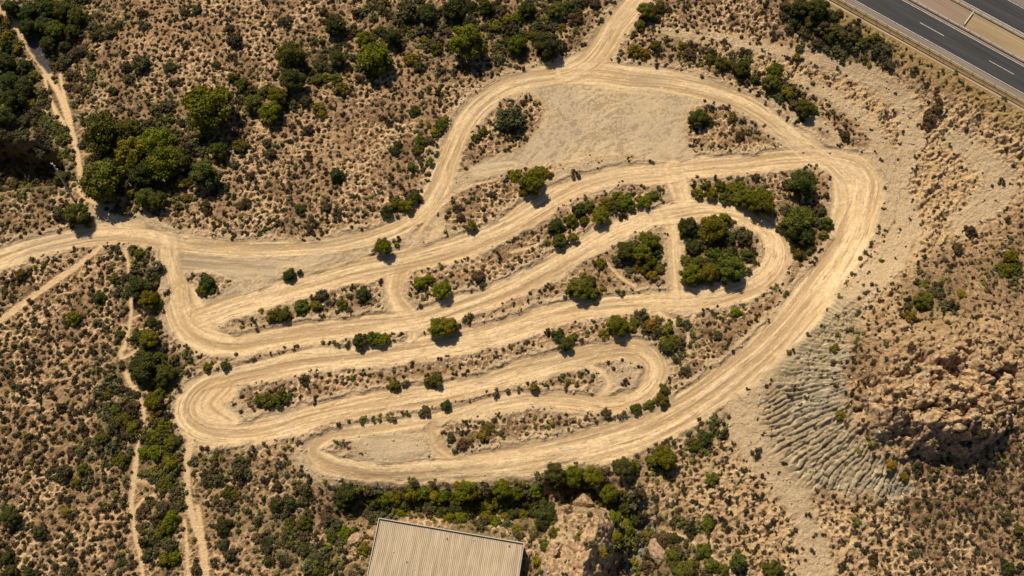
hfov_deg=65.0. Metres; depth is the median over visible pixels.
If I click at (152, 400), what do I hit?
pine tree
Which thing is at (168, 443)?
pine tree
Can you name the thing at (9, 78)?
pine tree
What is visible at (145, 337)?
pine tree
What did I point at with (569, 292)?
shrub
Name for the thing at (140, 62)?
shrub
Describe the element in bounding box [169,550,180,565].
pine tree
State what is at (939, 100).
shrub
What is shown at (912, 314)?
shrub
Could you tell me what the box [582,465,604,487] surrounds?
pine tree
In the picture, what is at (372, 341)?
pine tree
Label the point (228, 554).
shrub
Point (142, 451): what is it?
pine tree
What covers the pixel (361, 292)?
pine tree
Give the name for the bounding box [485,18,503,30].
shrub
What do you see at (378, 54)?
pine tree
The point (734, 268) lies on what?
pine tree
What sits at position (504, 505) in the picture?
pine tree
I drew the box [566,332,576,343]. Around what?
shrub
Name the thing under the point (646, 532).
pine tree
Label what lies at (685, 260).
shrub
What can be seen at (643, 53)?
shrub
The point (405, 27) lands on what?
shrub
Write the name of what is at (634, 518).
pine tree
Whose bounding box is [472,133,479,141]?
shrub
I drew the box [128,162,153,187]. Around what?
pine tree
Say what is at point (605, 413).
shrub
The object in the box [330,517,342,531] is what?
shrub
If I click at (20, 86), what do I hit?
pine tree
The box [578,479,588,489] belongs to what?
shrub
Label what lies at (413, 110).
shrub
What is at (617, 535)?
pine tree
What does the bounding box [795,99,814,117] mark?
pine tree
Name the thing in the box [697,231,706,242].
pine tree
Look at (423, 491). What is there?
pine tree
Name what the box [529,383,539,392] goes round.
shrub
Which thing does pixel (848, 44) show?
shrub
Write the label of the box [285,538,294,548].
shrub
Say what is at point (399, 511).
shrub
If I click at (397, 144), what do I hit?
shrub
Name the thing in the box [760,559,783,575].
pine tree
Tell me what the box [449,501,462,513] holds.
pine tree
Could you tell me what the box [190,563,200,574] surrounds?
shrub
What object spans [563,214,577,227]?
pine tree
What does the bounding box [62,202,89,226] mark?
pine tree
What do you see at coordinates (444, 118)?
shrub
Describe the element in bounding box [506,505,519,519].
pine tree
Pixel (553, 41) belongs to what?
pine tree
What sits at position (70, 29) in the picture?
pine tree
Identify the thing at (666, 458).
pine tree
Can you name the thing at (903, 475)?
shrub
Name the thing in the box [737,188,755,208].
pine tree
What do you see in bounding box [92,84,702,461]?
gravel yard
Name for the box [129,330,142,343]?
pine tree
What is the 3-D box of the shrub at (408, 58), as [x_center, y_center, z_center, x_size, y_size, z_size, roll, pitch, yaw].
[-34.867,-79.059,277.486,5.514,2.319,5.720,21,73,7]
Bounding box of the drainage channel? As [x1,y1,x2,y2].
[827,0,1023,110]
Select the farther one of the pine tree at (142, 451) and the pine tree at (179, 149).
the pine tree at (179, 149)
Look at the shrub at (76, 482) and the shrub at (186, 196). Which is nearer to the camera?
the shrub at (76, 482)
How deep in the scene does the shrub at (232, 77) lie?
274.20 m
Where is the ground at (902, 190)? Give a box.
[0,0,1023,575]
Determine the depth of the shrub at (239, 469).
233.10 m
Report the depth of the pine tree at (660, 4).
283.03 m
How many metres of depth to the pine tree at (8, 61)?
278.75 m
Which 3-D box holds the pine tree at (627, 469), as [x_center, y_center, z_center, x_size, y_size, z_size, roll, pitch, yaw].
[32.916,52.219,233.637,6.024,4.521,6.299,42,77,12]
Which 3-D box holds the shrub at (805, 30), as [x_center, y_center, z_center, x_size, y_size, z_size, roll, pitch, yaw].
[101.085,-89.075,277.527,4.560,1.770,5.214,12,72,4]
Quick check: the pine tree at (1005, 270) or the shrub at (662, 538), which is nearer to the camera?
the shrub at (662, 538)
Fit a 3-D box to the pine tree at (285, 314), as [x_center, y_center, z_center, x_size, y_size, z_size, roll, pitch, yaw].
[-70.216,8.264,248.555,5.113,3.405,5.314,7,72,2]
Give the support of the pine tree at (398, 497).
on the ground at (902, 190)
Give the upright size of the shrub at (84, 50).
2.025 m
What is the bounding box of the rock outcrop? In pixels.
[538,347,1023,575]
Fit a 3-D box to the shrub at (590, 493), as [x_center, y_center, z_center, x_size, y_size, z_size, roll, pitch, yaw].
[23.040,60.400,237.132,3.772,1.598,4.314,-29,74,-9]
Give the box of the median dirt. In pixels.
[963,11,1023,58]
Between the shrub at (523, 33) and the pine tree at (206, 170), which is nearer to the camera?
the pine tree at (206, 170)
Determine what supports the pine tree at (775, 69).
on the ground at (902, 190)
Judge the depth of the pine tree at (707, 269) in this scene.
249.13 m
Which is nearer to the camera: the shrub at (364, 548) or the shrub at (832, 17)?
the shrub at (364, 548)
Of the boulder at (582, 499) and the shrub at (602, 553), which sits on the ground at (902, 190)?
the boulder at (582, 499)
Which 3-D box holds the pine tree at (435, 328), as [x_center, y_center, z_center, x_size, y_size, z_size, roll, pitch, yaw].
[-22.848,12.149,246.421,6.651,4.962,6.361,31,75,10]
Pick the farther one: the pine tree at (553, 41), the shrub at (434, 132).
the pine tree at (553, 41)
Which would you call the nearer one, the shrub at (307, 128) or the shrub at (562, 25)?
the shrub at (307, 128)
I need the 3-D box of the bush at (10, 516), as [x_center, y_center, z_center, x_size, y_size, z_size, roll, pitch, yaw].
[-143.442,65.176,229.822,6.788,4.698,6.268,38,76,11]
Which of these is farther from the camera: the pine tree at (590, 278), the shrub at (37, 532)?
the pine tree at (590, 278)
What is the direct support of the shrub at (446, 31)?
on the ground at (902, 190)
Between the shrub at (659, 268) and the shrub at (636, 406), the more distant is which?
the shrub at (659, 268)
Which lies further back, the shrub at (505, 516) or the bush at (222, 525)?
the shrub at (505, 516)
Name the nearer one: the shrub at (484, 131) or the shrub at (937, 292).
the shrub at (937, 292)
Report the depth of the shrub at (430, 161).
265.36 m
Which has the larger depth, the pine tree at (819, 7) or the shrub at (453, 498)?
the pine tree at (819, 7)
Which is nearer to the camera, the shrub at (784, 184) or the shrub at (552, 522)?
the shrub at (552, 522)
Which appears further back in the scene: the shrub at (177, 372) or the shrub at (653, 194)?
the shrub at (653, 194)
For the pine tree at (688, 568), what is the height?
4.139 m
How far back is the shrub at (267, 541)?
228.16 m
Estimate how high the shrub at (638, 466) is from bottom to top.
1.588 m
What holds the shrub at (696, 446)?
on the ground at (902, 190)
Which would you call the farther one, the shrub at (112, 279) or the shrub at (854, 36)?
the shrub at (854, 36)
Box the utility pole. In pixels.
[50,163,74,201]
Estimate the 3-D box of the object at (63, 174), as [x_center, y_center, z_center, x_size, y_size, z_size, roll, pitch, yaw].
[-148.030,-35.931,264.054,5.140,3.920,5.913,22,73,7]
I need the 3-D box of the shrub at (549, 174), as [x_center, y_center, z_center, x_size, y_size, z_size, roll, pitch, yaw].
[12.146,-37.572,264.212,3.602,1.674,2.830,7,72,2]
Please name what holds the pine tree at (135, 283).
on the ground at (902, 190)
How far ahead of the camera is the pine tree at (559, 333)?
246.19 m
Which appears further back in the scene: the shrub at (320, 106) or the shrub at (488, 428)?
the shrub at (320, 106)
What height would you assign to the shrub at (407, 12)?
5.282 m
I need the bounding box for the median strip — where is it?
[905,0,1023,64]
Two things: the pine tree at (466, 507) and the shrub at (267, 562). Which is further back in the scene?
the pine tree at (466, 507)
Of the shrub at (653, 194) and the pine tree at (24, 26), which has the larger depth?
the pine tree at (24, 26)
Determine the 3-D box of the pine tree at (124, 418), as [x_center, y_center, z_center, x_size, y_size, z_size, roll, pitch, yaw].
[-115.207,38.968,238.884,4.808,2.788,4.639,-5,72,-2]
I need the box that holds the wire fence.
[835,0,1023,105]
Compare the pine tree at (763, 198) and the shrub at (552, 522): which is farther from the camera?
the pine tree at (763, 198)
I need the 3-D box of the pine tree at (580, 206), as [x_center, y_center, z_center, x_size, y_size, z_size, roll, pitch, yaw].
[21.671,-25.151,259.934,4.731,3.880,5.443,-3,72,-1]
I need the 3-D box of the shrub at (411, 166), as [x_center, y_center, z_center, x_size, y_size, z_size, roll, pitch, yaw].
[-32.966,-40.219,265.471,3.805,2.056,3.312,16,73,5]
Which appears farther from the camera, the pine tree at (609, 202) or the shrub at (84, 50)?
the shrub at (84, 50)
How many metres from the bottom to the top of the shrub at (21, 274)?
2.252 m
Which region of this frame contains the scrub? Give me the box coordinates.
[0,0,1023,575]
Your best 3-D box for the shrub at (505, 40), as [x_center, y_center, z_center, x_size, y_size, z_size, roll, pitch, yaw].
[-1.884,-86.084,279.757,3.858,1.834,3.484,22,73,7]
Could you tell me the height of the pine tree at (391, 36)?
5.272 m
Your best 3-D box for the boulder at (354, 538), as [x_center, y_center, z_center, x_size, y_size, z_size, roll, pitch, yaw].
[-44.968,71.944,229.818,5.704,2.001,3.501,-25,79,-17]
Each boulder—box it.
[347,532,364,545]
[572,492,594,506]
[648,538,664,564]
[953,423,967,431]
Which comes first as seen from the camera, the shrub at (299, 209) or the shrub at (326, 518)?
the shrub at (326, 518)
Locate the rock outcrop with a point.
(911, 428)
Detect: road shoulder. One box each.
[844,0,1023,99]
[958,0,1023,35]
[1011,0,1023,6]
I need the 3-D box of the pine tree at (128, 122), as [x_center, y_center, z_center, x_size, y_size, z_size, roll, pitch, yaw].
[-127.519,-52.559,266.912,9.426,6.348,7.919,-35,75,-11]
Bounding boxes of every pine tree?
[0,40,13,52]
[0,52,16,70]
[0,71,16,90]
[0,89,26,110]
[0,106,15,125]
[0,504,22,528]
[1,0,19,16]
[1,548,15,564]
[2,565,18,575]
[13,78,33,97]
[17,19,35,36]
[19,4,36,19]
[19,59,34,72]
[34,15,53,32]
[35,0,54,16]
[39,35,56,51]
[43,20,65,39]
[51,0,71,20]
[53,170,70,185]
[56,41,70,53]
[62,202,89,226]
[64,23,80,37]
[66,310,80,326]
[67,7,85,24]
[76,157,127,201]
[81,111,128,153]
[91,292,106,304]
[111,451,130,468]
[112,136,147,173]
[116,412,131,426]
[117,117,142,137]
[124,276,152,300]
[126,422,139,434]
[127,349,160,380]
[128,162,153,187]
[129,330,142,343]
[134,188,155,208]
[135,127,176,154]
[137,330,158,348]
[137,445,150,459]
[138,290,160,309]
[143,375,159,390]
[143,390,162,408]
[144,145,178,180]
[146,428,161,444]
[147,190,165,208]
[148,445,167,460]
[150,352,167,364]
[153,522,173,538]
[155,363,175,385]
[156,419,172,435]
[157,380,173,392]
[158,474,175,488]
[158,551,171,565]
[162,454,182,471]
[162,509,181,525]
[163,143,183,166]
[163,433,179,451]
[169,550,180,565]
[171,152,192,172]
[181,83,234,136]
[187,159,220,188]
[198,274,215,290]
[206,141,227,157]
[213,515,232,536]
[220,484,237,498]
[232,139,250,152]
[234,77,251,93]
[243,93,263,110]
[257,101,281,123]
[258,392,274,407]
[267,87,287,105]
[268,497,281,513]
[273,388,291,409]
[274,41,306,67]
[277,306,292,322]
[278,68,305,93]
[282,268,296,282]
[285,495,296,511]
[293,299,309,316]
[296,516,312,531]
[310,566,323,575]
[324,13,345,37]
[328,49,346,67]
[329,169,344,181]
[336,482,355,501]
[336,497,350,511]
[336,524,354,542]
[352,333,367,350]
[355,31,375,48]
[355,285,371,302]
[357,41,393,74]
[364,331,379,345]
[366,496,380,510]
[373,237,391,254]
[375,333,390,346]
[376,493,390,508]
[381,501,396,514]
[382,28,400,45]
[386,379,400,391]
[389,197,401,211]
[389,489,404,505]
[398,499,412,510]
[400,200,414,212]
[404,485,421,501]
[407,189,423,203]
[413,276,427,289]
[415,4,436,25]
[417,485,430,499]
[422,499,437,511]
[427,317,444,337]
[427,489,441,504]
[428,371,441,388]
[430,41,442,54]
[432,280,450,298]
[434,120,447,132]
[436,505,450,517]
[438,490,452,501]
[441,316,458,336]
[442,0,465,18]
[448,23,487,58]
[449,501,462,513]
[453,479,476,500]
[455,512,469,523]
[461,499,477,518]
[465,0,477,14]
[474,499,486,514]
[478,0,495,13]
[480,510,492,524]
[483,495,498,510]
[492,478,512,498]
[499,498,515,511]
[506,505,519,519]
[507,35,527,52]
[509,12,525,23]
[511,485,525,499]
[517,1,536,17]
[517,169,545,196]
[518,185,528,195]
[518,497,532,509]
[526,484,543,498]
[529,30,538,44]
[531,165,547,179]
[533,499,557,528]
[534,30,561,58]
[544,462,565,485]
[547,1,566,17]
[547,218,564,233]
[549,481,565,493]
[551,329,565,341]
[552,233,567,250]
[557,337,572,351]
[562,464,583,487]
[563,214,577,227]
[565,2,576,14]
[567,278,592,299]
[572,203,586,217]
[580,274,595,286]
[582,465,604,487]
[586,287,600,301]
[591,206,609,224]
[598,483,619,503]
[598,498,614,509]
[600,197,617,213]
[605,315,627,337]
[609,509,620,526]
[611,530,623,542]
[614,540,623,552]
[615,457,635,478]
[617,241,634,258]
[618,195,635,210]
[618,501,632,517]
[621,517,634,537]
[628,512,638,525]
[631,243,652,263]
[633,262,644,273]
[636,2,656,17]
[636,194,651,208]
[638,231,660,249]
[639,257,656,270]
[641,527,653,539]
[651,445,677,469]
[652,0,664,12]
[654,392,669,407]
[662,338,676,352]
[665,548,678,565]
[671,565,681,575]
[677,217,696,234]
[678,263,702,286]
[678,559,697,575]
[685,238,703,254]
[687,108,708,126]
[690,254,704,267]
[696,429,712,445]
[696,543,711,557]
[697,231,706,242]
[699,214,727,243]
[700,262,719,281]
[704,187,717,200]
[705,246,723,262]
[705,556,719,572]
[714,57,730,69]
[717,256,745,281]
[718,231,735,246]
[719,213,733,226]
[724,183,737,193]
[726,246,738,258]
[729,549,746,570]
[730,191,740,206]
[731,61,750,76]
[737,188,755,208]
[741,248,754,261]
[746,189,775,216]
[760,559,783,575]
[762,74,781,90]
[765,62,782,77]
[779,86,793,100]
[780,206,814,236]
[788,0,810,15]
[788,14,802,28]
[788,169,817,196]
[792,248,806,261]
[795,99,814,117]
[795,226,814,245]
[800,241,816,253]
[801,13,816,27]
[809,0,829,19]
[819,217,834,229]
[823,31,837,43]
[837,29,847,42]
[912,290,933,310]
[998,261,1013,277]
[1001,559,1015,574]
[1003,249,1018,263]
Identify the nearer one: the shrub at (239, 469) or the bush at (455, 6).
the shrub at (239, 469)
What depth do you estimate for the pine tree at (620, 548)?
226.87 m
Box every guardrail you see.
[842,0,1023,101]
[912,0,1023,61]
[955,0,1023,37]
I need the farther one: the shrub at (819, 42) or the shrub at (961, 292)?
the shrub at (819, 42)
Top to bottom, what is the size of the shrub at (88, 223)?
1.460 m
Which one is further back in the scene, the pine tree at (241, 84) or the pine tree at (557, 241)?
the pine tree at (241, 84)
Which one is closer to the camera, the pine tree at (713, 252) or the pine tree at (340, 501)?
the pine tree at (340, 501)
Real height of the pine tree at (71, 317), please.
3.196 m
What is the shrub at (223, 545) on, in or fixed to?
on the ground at (902, 190)
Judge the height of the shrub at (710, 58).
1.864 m
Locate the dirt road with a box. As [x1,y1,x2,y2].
[0,0,827,287]
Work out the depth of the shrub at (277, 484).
233.10 m
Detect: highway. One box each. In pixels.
[854,0,1023,94]
[963,0,1023,33]
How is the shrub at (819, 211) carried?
on the ground at (902, 190)
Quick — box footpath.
[0,6,730,575]
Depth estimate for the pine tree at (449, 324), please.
245.53 m
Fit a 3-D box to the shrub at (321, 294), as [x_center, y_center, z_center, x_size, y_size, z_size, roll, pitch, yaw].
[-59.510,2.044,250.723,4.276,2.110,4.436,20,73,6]
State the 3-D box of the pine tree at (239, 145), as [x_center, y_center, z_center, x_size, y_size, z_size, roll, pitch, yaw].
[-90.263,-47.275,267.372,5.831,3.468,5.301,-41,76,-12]
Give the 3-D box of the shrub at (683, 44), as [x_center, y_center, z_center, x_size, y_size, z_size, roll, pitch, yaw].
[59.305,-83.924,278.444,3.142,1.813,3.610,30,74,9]
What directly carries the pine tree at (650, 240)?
on the ground at (902, 190)
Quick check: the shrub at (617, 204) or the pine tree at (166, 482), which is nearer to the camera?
the pine tree at (166, 482)
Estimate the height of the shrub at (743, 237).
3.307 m
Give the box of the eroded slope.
[757,291,913,502]
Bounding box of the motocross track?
[164,145,883,483]
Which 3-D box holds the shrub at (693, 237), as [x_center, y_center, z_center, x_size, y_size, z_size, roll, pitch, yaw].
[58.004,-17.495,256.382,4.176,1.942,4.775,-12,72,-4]
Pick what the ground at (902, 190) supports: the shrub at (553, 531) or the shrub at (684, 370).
the shrub at (684, 370)
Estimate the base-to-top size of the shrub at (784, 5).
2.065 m
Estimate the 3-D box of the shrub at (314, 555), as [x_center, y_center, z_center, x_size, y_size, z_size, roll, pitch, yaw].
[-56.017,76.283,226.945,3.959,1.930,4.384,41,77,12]
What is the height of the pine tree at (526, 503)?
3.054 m
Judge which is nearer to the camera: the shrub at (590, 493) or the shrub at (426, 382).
the shrub at (590, 493)
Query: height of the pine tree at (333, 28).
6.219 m
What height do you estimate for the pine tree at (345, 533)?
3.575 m
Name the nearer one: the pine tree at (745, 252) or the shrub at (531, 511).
the shrub at (531, 511)
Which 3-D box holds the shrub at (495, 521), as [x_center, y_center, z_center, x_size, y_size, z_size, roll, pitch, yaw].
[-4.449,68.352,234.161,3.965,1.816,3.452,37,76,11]
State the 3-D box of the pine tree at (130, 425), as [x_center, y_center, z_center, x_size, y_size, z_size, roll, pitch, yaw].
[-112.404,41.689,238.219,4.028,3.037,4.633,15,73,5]
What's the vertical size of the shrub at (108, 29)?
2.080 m
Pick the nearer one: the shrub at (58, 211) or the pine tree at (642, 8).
the shrub at (58, 211)
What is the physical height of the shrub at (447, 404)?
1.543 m
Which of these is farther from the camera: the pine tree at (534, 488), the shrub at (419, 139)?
the shrub at (419, 139)
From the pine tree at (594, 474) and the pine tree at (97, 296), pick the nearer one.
the pine tree at (594, 474)
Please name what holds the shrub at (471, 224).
on the ground at (902, 190)
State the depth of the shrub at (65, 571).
225.46 m
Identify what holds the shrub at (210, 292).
on the ground at (902, 190)
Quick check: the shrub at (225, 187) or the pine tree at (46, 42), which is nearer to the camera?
the shrub at (225, 187)
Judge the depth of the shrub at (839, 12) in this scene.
275.94 m
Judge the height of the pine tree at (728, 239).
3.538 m
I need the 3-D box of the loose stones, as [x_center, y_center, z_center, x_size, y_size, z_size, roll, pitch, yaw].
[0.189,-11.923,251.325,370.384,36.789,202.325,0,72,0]
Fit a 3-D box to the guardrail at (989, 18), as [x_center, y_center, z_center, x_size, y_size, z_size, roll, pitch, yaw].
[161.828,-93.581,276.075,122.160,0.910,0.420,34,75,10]
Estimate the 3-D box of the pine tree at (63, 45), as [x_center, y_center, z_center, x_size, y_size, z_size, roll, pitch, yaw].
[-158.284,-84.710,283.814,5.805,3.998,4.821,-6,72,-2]
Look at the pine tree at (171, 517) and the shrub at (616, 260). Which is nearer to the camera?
the pine tree at (171, 517)
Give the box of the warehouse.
[367,518,523,575]
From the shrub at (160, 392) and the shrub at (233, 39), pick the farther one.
the shrub at (233, 39)
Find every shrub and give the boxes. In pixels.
[0,16,11,26]
[0,29,11,41]
[10,44,20,55]
[14,63,24,74]
[15,268,26,280]
[17,115,29,128]
[21,99,34,109]
[23,565,34,575]
[27,70,41,82]
[32,128,49,141]
[33,107,42,116]
[33,524,46,538]
[35,148,50,159]
[38,115,49,122]
[51,205,64,219]
[53,464,71,483]
[55,132,63,143]
[56,55,71,69]
[57,151,63,159]
[60,506,71,516]
[60,566,72,575]
[63,69,75,79]
[66,47,79,58]
[71,477,81,486]
[73,84,83,92]
[75,46,87,55]
[75,444,86,457]
[76,462,90,475]
[77,421,87,430]
[82,219,92,228]
[95,432,110,444]
[100,390,110,399]
[101,23,116,36]
[109,272,119,283]
[111,402,121,414]
[114,20,122,27]
[114,330,124,337]
[115,557,127,567]
[119,60,131,71]
[122,74,134,83]
[124,185,135,196]
[131,55,149,75]
[133,248,144,258]
[136,8,148,17]
[144,315,156,326]
[149,300,161,310]
[149,408,162,419]
[154,388,163,395]
[155,500,169,513]
[159,536,175,550]
[162,60,175,73]
[174,175,189,187]
[175,134,196,152]
[175,367,179,377]
[179,8,190,14]
[182,193,193,200]
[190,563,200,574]
[192,5,201,14]
[195,285,206,295]
[199,199,209,209]
[200,473,213,486]
[203,362,212,373]
[208,285,216,294]
[211,60,220,67]
[213,153,223,163]
[213,472,226,485]
[216,538,228,550]
[219,183,229,192]
[220,361,230,370]
[223,549,235,560]
[225,24,234,33]
[227,32,242,47]
[227,73,237,81]
[229,162,239,169]
[230,489,240,499]
[231,462,248,478]
[235,202,243,209]
[240,197,251,207]
[245,171,254,179]
[254,394,262,405]
[257,85,268,96]
[261,138,271,147]
[261,556,271,565]
[262,537,271,548]
[263,148,274,158]
[266,308,279,322]
[272,479,281,491]
[280,16,291,28]
[284,516,295,525]
[284,524,293,535]
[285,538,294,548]
[295,204,306,216]
[296,495,308,505]
[296,542,310,555]
[298,94,311,106]
[298,483,311,497]
[303,125,313,133]
[307,551,322,561]
[310,74,322,83]
[310,300,321,309]
[312,58,327,71]
[312,102,325,110]
[314,289,327,300]
[317,110,327,117]
[320,510,333,528]
[321,202,331,210]
[322,73,330,81]
[323,565,331,575]
[326,530,337,545]
[329,74,341,84]
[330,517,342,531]
[333,82,348,94]
[335,299,347,309]
[357,541,369,555]
[361,508,372,518]
[363,486,373,496]
[374,26,386,36]
[379,205,392,218]
[383,332,389,342]
[389,146,399,154]
[393,141,401,148]
[394,507,405,516]
[395,0,418,25]
[397,39,406,48]
[400,24,411,30]
[403,53,419,65]
[407,105,420,116]
[407,162,416,170]
[411,145,423,154]
[412,61,426,71]
[414,500,423,512]
[415,135,424,145]
[419,35,428,43]
[420,405,430,417]
[423,274,434,281]
[423,377,431,386]
[424,136,432,145]
[425,157,433,165]
[430,127,440,136]
[440,115,448,123]
[440,399,450,410]
[443,512,454,522]
[444,28,453,36]
[446,18,455,26]
[447,432,455,443]
[449,493,459,504]
[452,204,461,212]
[455,212,465,221]
[456,438,469,450]
[461,15,477,25]
[465,219,477,230]
[470,270,484,281]
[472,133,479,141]
[474,486,482,497]
[475,428,488,440]
[478,126,487,134]
[484,423,494,435]
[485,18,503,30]
[489,190,496,199]
[490,515,500,527]
[493,5,505,16]
[494,104,523,129]
[500,512,508,519]
[501,14,510,24]
[501,37,509,44]
[507,169,521,181]
[511,523,521,531]
[517,508,528,519]
[519,30,526,37]
[527,507,538,517]
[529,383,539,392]
[531,555,540,565]
[538,538,548,550]
[545,170,553,177]
[547,526,559,537]
[549,519,555,527]
[558,22,565,31]
[564,289,573,296]
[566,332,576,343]
[567,13,580,25]
[569,232,578,241]
[576,0,587,7]
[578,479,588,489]
[579,216,589,224]
[583,199,594,210]
[583,488,596,498]
[588,0,600,7]
[595,258,606,268]
[597,545,608,557]
[598,328,608,339]
[599,285,606,294]
[600,407,611,418]
[611,191,623,201]
[611,255,623,266]
[611,459,617,470]
[613,201,625,211]
[626,322,636,332]
[627,44,641,57]
[627,204,635,212]
[629,403,641,415]
[629,556,638,566]
[630,315,639,326]
[632,566,642,575]
[634,19,644,30]
[634,459,641,471]
[639,48,650,60]
[644,318,658,333]
[645,399,654,409]
[645,454,654,466]
[646,270,657,279]
[648,191,658,199]
[650,40,662,50]
[653,246,662,257]
[654,264,664,272]
[656,530,671,547]
[659,383,670,393]
[660,322,672,336]
[660,466,672,473]
[664,5,671,12]
[668,334,679,343]
[668,532,681,542]
[678,366,691,376]
[679,42,687,49]
[679,229,687,236]
[680,254,690,266]
[682,48,696,60]
[687,228,699,239]
[688,440,701,452]
[690,188,702,200]
[700,180,710,189]
[701,115,713,125]
[702,54,714,62]
[703,517,713,531]
[704,471,717,485]
[707,48,717,56]
[713,330,722,339]
[715,180,724,191]
[718,192,731,204]
[718,563,728,575]
[728,112,736,122]
[730,307,741,315]
[731,226,752,246]
[735,131,744,142]
[736,181,745,189]
[750,74,760,83]
[773,94,783,103]
[774,223,784,231]
[780,12,788,20]
[780,204,792,216]
[781,0,790,10]
[781,179,790,189]
[785,25,795,32]
[787,99,796,108]
[788,239,798,247]
[792,52,800,60]
[795,44,804,52]
[797,25,810,36]
[812,104,818,114]
[813,38,825,47]
[813,204,826,217]
[816,20,830,34]
[819,230,829,239]
[825,11,838,21]
[829,343,839,352]
[835,8,843,16]
[835,410,845,420]
[839,131,849,142]
[843,41,852,48]
[847,32,858,41]
[851,26,861,33]
[858,37,869,48]
[864,33,878,42]
[869,43,880,55]
[884,59,895,69]
[885,459,897,471]
[899,471,908,482]
[901,310,916,322]
[903,302,913,310]
[920,121,932,130]
[923,111,937,122]
[929,286,945,297]
[930,103,943,114]
[935,98,942,105]
[952,242,964,253]
[957,289,967,297]
[963,225,976,237]
[1000,509,1013,522]
[1011,263,1022,273]
[1014,524,1023,533]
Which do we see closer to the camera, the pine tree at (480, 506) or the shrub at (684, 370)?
the pine tree at (480, 506)
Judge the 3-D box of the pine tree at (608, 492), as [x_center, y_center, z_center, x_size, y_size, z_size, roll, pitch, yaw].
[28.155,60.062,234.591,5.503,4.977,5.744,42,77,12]
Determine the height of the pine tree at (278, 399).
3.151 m
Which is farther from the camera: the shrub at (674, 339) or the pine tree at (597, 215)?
the pine tree at (597, 215)
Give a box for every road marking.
[855,0,1023,93]
[903,0,1022,65]
[961,0,1023,33]
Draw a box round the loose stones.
[1,0,1023,575]
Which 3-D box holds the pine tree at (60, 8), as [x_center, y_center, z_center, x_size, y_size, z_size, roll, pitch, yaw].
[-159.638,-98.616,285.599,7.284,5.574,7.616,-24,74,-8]
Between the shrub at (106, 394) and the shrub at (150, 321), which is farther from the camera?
the shrub at (150, 321)
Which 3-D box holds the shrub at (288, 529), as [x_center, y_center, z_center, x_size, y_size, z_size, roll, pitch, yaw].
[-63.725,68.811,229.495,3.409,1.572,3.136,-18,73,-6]
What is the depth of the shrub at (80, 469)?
233.73 m
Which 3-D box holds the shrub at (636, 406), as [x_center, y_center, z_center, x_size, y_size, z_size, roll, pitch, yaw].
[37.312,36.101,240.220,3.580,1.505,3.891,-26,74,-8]
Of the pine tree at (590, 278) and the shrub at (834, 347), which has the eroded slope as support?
the shrub at (834, 347)
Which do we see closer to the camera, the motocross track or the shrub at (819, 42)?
the motocross track
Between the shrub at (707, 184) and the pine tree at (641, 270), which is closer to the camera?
the pine tree at (641, 270)
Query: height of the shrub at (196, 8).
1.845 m
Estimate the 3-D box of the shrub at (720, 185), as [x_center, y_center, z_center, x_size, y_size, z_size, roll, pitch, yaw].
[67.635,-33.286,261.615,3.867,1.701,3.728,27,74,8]
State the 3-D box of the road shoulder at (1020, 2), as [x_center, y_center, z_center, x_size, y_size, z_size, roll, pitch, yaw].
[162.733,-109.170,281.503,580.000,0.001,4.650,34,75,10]
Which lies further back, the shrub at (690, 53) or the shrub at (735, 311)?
the shrub at (690, 53)
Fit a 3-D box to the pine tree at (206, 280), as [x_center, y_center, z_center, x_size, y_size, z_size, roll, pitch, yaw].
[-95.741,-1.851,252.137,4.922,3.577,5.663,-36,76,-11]
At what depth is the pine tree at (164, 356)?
244.16 m
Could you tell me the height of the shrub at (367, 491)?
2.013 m
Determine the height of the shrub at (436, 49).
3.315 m
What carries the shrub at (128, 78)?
on the ground at (902, 190)
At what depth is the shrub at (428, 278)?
252.40 m
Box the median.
[916,0,971,25]
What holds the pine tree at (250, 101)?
on the ground at (902, 190)
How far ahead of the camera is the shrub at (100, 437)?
236.12 m
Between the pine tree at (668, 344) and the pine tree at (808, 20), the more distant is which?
the pine tree at (808, 20)
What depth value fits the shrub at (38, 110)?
274.16 m
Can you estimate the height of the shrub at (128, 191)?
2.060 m
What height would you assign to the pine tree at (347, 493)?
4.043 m
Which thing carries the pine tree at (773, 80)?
on the ground at (902, 190)
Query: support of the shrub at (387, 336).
on the ground at (902, 190)
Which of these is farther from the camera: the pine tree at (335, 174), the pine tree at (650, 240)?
the pine tree at (335, 174)
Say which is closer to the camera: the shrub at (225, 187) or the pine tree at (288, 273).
the pine tree at (288, 273)
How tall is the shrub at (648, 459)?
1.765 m
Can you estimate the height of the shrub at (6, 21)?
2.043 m
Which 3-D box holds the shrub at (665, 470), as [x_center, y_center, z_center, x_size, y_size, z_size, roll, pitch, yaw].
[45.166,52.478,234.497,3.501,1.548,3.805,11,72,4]
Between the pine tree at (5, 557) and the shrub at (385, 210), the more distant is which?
the shrub at (385, 210)
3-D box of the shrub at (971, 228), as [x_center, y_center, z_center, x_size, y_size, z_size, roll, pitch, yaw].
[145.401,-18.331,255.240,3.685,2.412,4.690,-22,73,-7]
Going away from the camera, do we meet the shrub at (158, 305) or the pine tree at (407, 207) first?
the shrub at (158, 305)
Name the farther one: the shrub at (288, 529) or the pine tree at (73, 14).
the pine tree at (73, 14)
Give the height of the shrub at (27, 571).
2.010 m
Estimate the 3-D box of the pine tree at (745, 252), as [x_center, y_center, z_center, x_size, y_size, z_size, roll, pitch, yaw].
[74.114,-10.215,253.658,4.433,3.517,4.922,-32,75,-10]
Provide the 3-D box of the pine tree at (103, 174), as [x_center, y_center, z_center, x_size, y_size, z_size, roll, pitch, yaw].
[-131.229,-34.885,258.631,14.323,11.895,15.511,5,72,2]
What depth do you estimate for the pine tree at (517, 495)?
234.65 m
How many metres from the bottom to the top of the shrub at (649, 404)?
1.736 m
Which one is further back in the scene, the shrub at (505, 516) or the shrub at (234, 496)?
the shrub at (505, 516)

